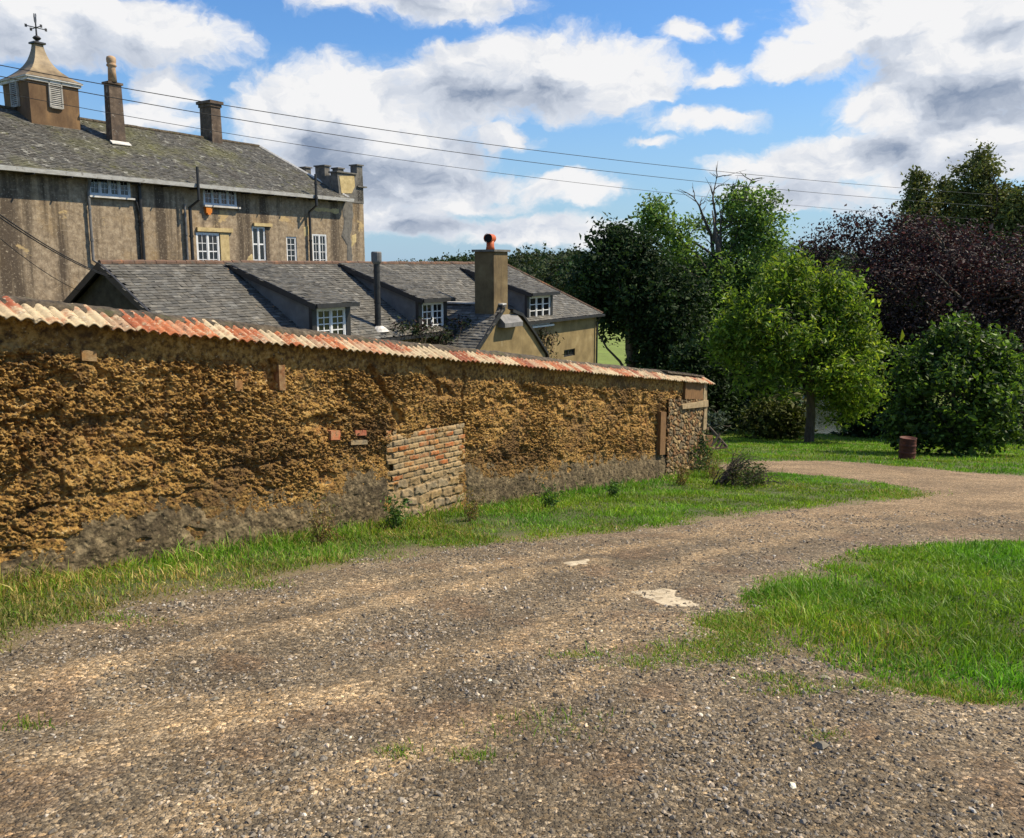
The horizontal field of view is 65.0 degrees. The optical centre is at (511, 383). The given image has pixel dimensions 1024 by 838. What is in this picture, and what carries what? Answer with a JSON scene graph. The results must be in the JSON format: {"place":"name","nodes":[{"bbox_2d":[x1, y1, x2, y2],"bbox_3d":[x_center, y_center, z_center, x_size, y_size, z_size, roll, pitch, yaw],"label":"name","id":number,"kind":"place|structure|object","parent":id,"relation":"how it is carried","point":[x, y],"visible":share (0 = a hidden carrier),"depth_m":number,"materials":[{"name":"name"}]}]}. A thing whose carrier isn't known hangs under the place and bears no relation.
{"place":"outdoors","nodes":[
{"label":"outdoors","id":0,"kind":"place"},
{"bbox_2d":[0,92,966,218],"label":"power line","id":1,"kind":"object","parent":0,"point":[406,160],"visible":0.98,"depth_m":27.96,"materials":[{"name":"black metal"}]},
{"bbox_2d":[0,76,982,205],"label":"power line","id":2,"kind":"object","parent":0,"point":[415,146],"visible":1,"depth_m":27.55,"materials":[{"name":"black metal"}]},
{"bbox_2d":[0,65,991,194],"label":"power line","id":3,"kind":"object","parent":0,"point":[411,133],"visible":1,"depth_m":26.72,"materials":[{"name":"black metal"}]},
{"bbox_2d":[0,461,1023,837],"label":"gravel track","id":4,"kind":"structure","parent":0,"point":[192,723],"depth_m":4.35,"materials":[{"name":"brown gravel"}]},
{"bbox_2d":[564,559,589,565],"bbox_3d":[0.654,1.906,8.484,0.510,0.142,0.720,0,8,0],"label":"concrete patch","id":5,"kind":"object","parent":4,"relation":"on","point":[583,561],"visible":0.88,"depth_m":8.41,"materials":[{"name":"beige concrete"}]},
{"bbox_2d":[631,588,697,606],"bbox_3d":[1.366,1.909,7.014,0.671,0.171,1.008,-3,9,-20],"label":"concrete patch","id":6,"kind":"object","parent":4,"relation":"on","point":[661,596],"visible":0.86,"depth_m":7.08,"materials":[{"name":"beige concrete"}]},
{"bbox_2d":[0,283,1023,766],"bbox_3d":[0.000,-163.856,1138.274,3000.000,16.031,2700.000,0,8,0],"label":"ground","id":7,"kind":"structure","parent":0,"point":[616,349],"depth_m":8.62,"materials":[{"name":"plant"}]},
{"bbox_2d":[0,13,366,301],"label":"manor house","id":8,"kind":"structure","parent":7,"relation":"on","point":[87,192],"depth_m":28.55,"materials":[{"name":"paint"}]},
{"bbox_2d":[88,179,134,199],"bbox_3d":[-13.413,-6.545,26.848,0.220,0.716,1.582,5,10,33],"label":"window","id":9,"kind":"structure","parent":8,"relation":"in","point":[103,189],"depth_m":26.89,"materials":[{"name":"blue paint"}]},
{"bbox_2d":[196,232,219,260],"bbox_3d":[-11.393,-4.791,30.261,0.220,1.756,1.123,5,10,33],"label":"window","id":10,"kind":"structure","parent":8,"relation":"in","point":[207,244],"depth_m":30.24,"materials":[{"name":"white paint"}]},
{"bbox_2d":[202,189,240,208],"bbox_3d":[-11.036,-7.056,30.474,0.220,0.765,1.610,5,10,33],"label":"window","id":11,"kind":"structure","parent":8,"relation":"in","point":[211,198],"depth_m":30.49,"materials":[{"name":"blue paint"}]},
{"bbox_2d":[220,233,229,260],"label":"blocked window","id":12,"kind":"structure","parent":8,"relation":"in","point":[224,238],"depth_m":30.81,"materials":[{"name":"yellow paint"}]},
{"bbox_2d":[252,226,265,260],"bbox_3d":[-10.107,-5.240,32.237,0.220,2.098,0.788,5,10,33],"label":"window","id":13,"kind":"structure","parent":8,"relation":"in","point":[258,233],"depth_m":32.25,"materials":[{"name":"white paint"}]},
{"bbox_2d":[286,236,296,260],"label":"window","id":14,"kind":"structure","parent":8,"relation":"in","point":[290,241],"depth_m":33.68,"materials":[{"name":"white paint"}]},
{"bbox_2d":[312,234,326,260],"bbox_3d":[-8.318,-5.523,34.943,0.220,1.910,0.950,5,10,33],"label":"window","id":15,"kind":"structure","parent":8,"relation":"in","point":[319,244],"depth_m":34.93,"materials":[{"name":"white paint"}]},
{"bbox_2d":[305,492,344,542],"bbox_3d":[-2.235,1.612,9.445,0.478,0.655,0.488,0,8,0],"label":"dry weed","id":16,"kind":"object","parent":7,"relation":"on","point":[323,533],"visible":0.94,"depth_m":9.48,"materials":[{"name":"brown plant"}]},
{"bbox_2d":[63,233,604,362],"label":"cottage","id":17,"kind":"structure","parent":7,"relation":"on","point":[512,309],"depth_m":24.72,"materials":[{"name":"grey stone"}]},
{"bbox_2d":[0,238,76,289],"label":"service cable","id":18,"kind":"object","parent":17,"relation":"attached to","point":[36,266],"visible":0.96,"depth_m":16.34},
{"bbox_2d":[0,214,108,275],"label":"service cable","id":19,"kind":"object","parent":17,"relation":"attached to","point":[50,247],"visible":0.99,"depth_m":15.62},
{"bbox_2d":[0,217,109,277],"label":"service cable","id":20,"kind":"object","parent":17,"relation":"attached to","point":[50,249],"visible":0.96,"depth_m":15.65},
{"bbox_2d":[317,307,345,334],"bbox_3d":[-4.812,-1.571,21.587,0.220,0.936,1.189,5,10,33],"label":"window","id":21,"kind":"structure","parent":17,"relation":"in","point":[332,320],"depth_m":21.64,"materials":[{"name":"white paint"}]},
{"bbox_2d":[422,302,443,337],"bbox_3d":[-2.443,-2.013,25.202,0.220,1.081,1.204,5,10,33],"label":"window","id":22,"kind":"structure","parent":17,"relation":"in","point":[434,309],"depth_m":25.25,"materials":[{"name":"white paint"}]},
{"bbox_2d":[388,313,564,358],"bbox_3d":[-0.795,-1.379,27.419,1.690,2.427,9.897,5,10,33],"label":"creeper","id":23,"kind":"object","parent":17,"relation":"attached to","point":[417,330],"visible":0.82,"depth_m":25.02,"materials":[{"name":"green plant"}]},
{"bbox_2d":[530,295,553,327],"bbox_3d":[1.110,-2.755,30.625,0.220,1.179,1.664,5,10,33],"label":"window","id":24,"kind":"structure","parent":17,"relation":"in","point":[539,305],"depth_m":30.68,"materials":[{"name":"white paint"}]},
{"bbox_2d":[564,349,573,356],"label":"window","id":25,"kind":"structure","parent":17,"relation":"in","point":[570,352],"depth_m":32.95,"materials":[{"name":"glass"}]},
{"bbox_2d":[0,295,714,582],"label":"cob wall","id":26,"kind":"structure","parent":7,"relation":"on","point":[124,433],"depth_m":9.39,"materials":[{"name":"soil"}]},
{"bbox_2d":[690,425,714,471],"bbox_3d":[4.914,1.876,20.833,0.552,1.508,1.579,6,10,34],"label":"ivy","id":27,"kind":"object","parent":26,"relation":"attached to","point":[705,449],"visible":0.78,"depth_m":20.87,"materials":[{"name":"green plant"}]},
{"bbox_2d":[380,493,411,529],"bbox_3d":[-1.539,1.714,10.691,0.424,0.534,0.400,0,8,0],"label":"nettle","id":28,"kind":"object","parent":7,"relation":"on","point":[397,520],"visible":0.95,"depth_m":10.67,"materials":[{"name":"green plant"}]},
{"bbox_2d":[461,489,484,521],"bbox_3d":[-0.551,1.756,11.563,0.425,0.516,0.438,0,8,0],"label":"dry weed","id":29,"kind":"object","parent":7,"relation":"on","point":[469,515],"visible":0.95,"depth_m":11.51,"materials":[{"name":"brown plant"}]},
{"bbox_2d":[539,482,563,507],"bbox_3d":[0.653,1.859,13.255,0.395,0.471,0.323,-1,8,-7],"label":"nettle","id":30,"kind":"object","parent":7,"relation":"on","point":[551,502],"visible":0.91,"depth_m":13.24,"materials":[{"name":"green plant"}]},
{"bbox_2d":[606,478,623,497],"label":"nettle","id":31,"kind":"object","parent":7,"relation":"on","point":[612,490],"visible":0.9,"depth_m":14.88,"materials":[{"name":"green plant"}]},
{"bbox_2d":[398,238,873,305],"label":"hillside wood","id":32,"kind":"object","parent":7,"relation":"on","point":[550,268],"visible":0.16,"depth_m":196.88,"materials":[{"name":"green plant"}]},
{"bbox_2d":[561,211,719,370],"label":"oak tree","id":33,"kind":"object","parent":7,"relation":"on","point":[643,295],"visible":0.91,"depth_m":54.20,"materials":[{"name":"green plant"}]},
{"bbox_2d":[668,453,695,485],"bbox_3d":[3.658,1.863,17.447,0.686,0.786,0.562,0,8,0],"label":"dry weed","id":34,"kind":"object","parent":7,"relation":"on","point":[680,478],"visible":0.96,"depth_m":17.40,"materials":[{"name":"brown plant"}]},
{"bbox_2d":[659,321,760,434],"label":"holly bush","id":35,"kind":"object","parent":7,"relation":"on","point":[690,358],"visible":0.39,"depth_m":49.01,"materials":[{"name":"green plant"}]},
{"bbox_2d":[698,444,727,477],"bbox_3d":[4.890,1.903,19.401,0.670,0.851,0.596,7,11,41],"label":"dry weed","id":36,"kind":"object","parent":7,"relation":"on","point":[713,470],"visible":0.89,"depth_m":19.39,"materials":[{"name":"green plant"}]},
{"bbox_2d":[626,163,800,366],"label":"ash tree","id":37,"kind":"object","parent":7,"relation":"on","point":[755,228],"visible":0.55,"depth_m":60.48,"materials":[{"name":"green plant"}]},
{"bbox_2d":[705,423,727,449],"bbox_3d":[6.353,1.634,25.392,0.487,0.880,0.915,-5,10,-33],"label":"timber frame","id":38,"kind":"object","parent":7,"relation":"on","point":[712,442],"visible":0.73,"depth_m":25.23,"materials":[{"name":"grey wood"}]},
{"bbox_2d":[706,408,732,436],"bbox_3d":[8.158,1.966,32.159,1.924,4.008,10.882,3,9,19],"label":"grey shrub","id":39,"kind":"object","parent":7,"relation":"on","point":[714,422],"visible":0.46,"depth_m":27.27,"materials":[{"name":"green plant"}]},
{"bbox_2d":[708,446,784,488],"bbox_3d":[5.205,1.879,17.673,2.016,1.243,1.884,4,9,26],"label":"brush pile","id":40,"kind":"object","parent":7,"relation":"on","point":[748,473],"visible":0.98,"depth_m":17.42,"materials":[{"name":"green plant"}]},
{"bbox_2d":[719,356,805,428],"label":"yew bush","id":41,"kind":"object","parent":7,"relation":"on","point":[752,389],"visible":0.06,"depth_m":54.61,"materials":[{"name":"green plant"}]},
{"bbox_2d":[734,392,819,440],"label":"hazel bush","id":42,"kind":"object","parent":7,"relation":"on","point":[778,419],"visible":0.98,"depth_m":45.31,"materials":[{"name":"green plant"}]},
{"bbox_2d":[748,356,830,396],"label":"willow bush","id":43,"kind":"object","parent":7,"relation":"on","point":[802,383],"visible":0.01,"depth_m":70.61,"materials":[{"name":"green plant"}]},
{"bbox_2d":[696,245,907,442],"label":"walnut tree","id":44,"kind":"object","parent":7,"relation":"on","point":[834,336],"visible":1,"depth_m":41.69,"materials":[{"name":"green plant"}]},
{"bbox_2d":[823,340,919,438],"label":"elder bush","id":45,"kind":"object","parent":7,"relation":"on","point":[856,430],"visible":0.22,"depth_m":48.19,"materials":[{"name":"green plant"}]},
{"bbox_2d":[788,201,1023,441],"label":"copper beech","id":46,"kind":"object","parent":7,"relation":"on","point":[950,275],"visible":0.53,"depth_m":47.94,"materials":[{"name":"purple plant"}]},
{"bbox_2d":[898,436,916,459],"bbox_3d":[14.129,2.326,28.707,0.584,0.800,0.584,0,8,0],"label":"oil drum","id":47,"kind":"object","parent":7,"relation":"on","point":[907,447],"visible":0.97,"depth_m":28.50,"materials":[{"name":"metal"}]},
{"bbox_2d":[878,165,957,344],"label":"conifer tree","id":48,"kind":"object","parent":7,"relation":"on","point":[916,181],"visible":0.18,"depth_m":83.26,"materials":[{"name":"green plant"}]},
{"bbox_2d":[923,172,969,309],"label":"conifer tree","id":49,"kind":"object","parent":7,"relation":"on","point":[939,187],"visible":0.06,"depth_m":85.31,"materials":[{"name":"green plant"}]},
{"bbox_2d":[874,302,1023,456],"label":"laurel bush","id":50,"kind":"object","parent":7,"relation":"on","point":[979,372],"visible":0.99,"depth_m":31.66,"materials":[{"name":"green plant"}]},
{"bbox_2d":[929,139,1022,300],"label":"conifer tree","id":51,"kind":"object","parent":7,"relation":"on","point":[980,178],"visible":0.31,"depth_m":78.97,"materials":[{"name":"green plant"}]},
{"bbox_2d":[968,180,1023,378],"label":"conifer tree","id":52,"kind":"object","parent":7,"relation":"on","point":[1012,210],"visible":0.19,"depth_m":75.45,"materials":[{"name":"green plant"}]},
{"bbox_2d":[0,0,1023,261],"label":"sky","id":53,"kind":"structure","parent":0,"point":[854,92],"materials":[{"name":"blue"}]},
{"bbox_2d":[794,395,950,433],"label":"pond water","id":54,"kind":"structure","parent":0,"point":[820,427],"depth_m":59.39,"materials":[{"name":"grey liquid"}]}
]}

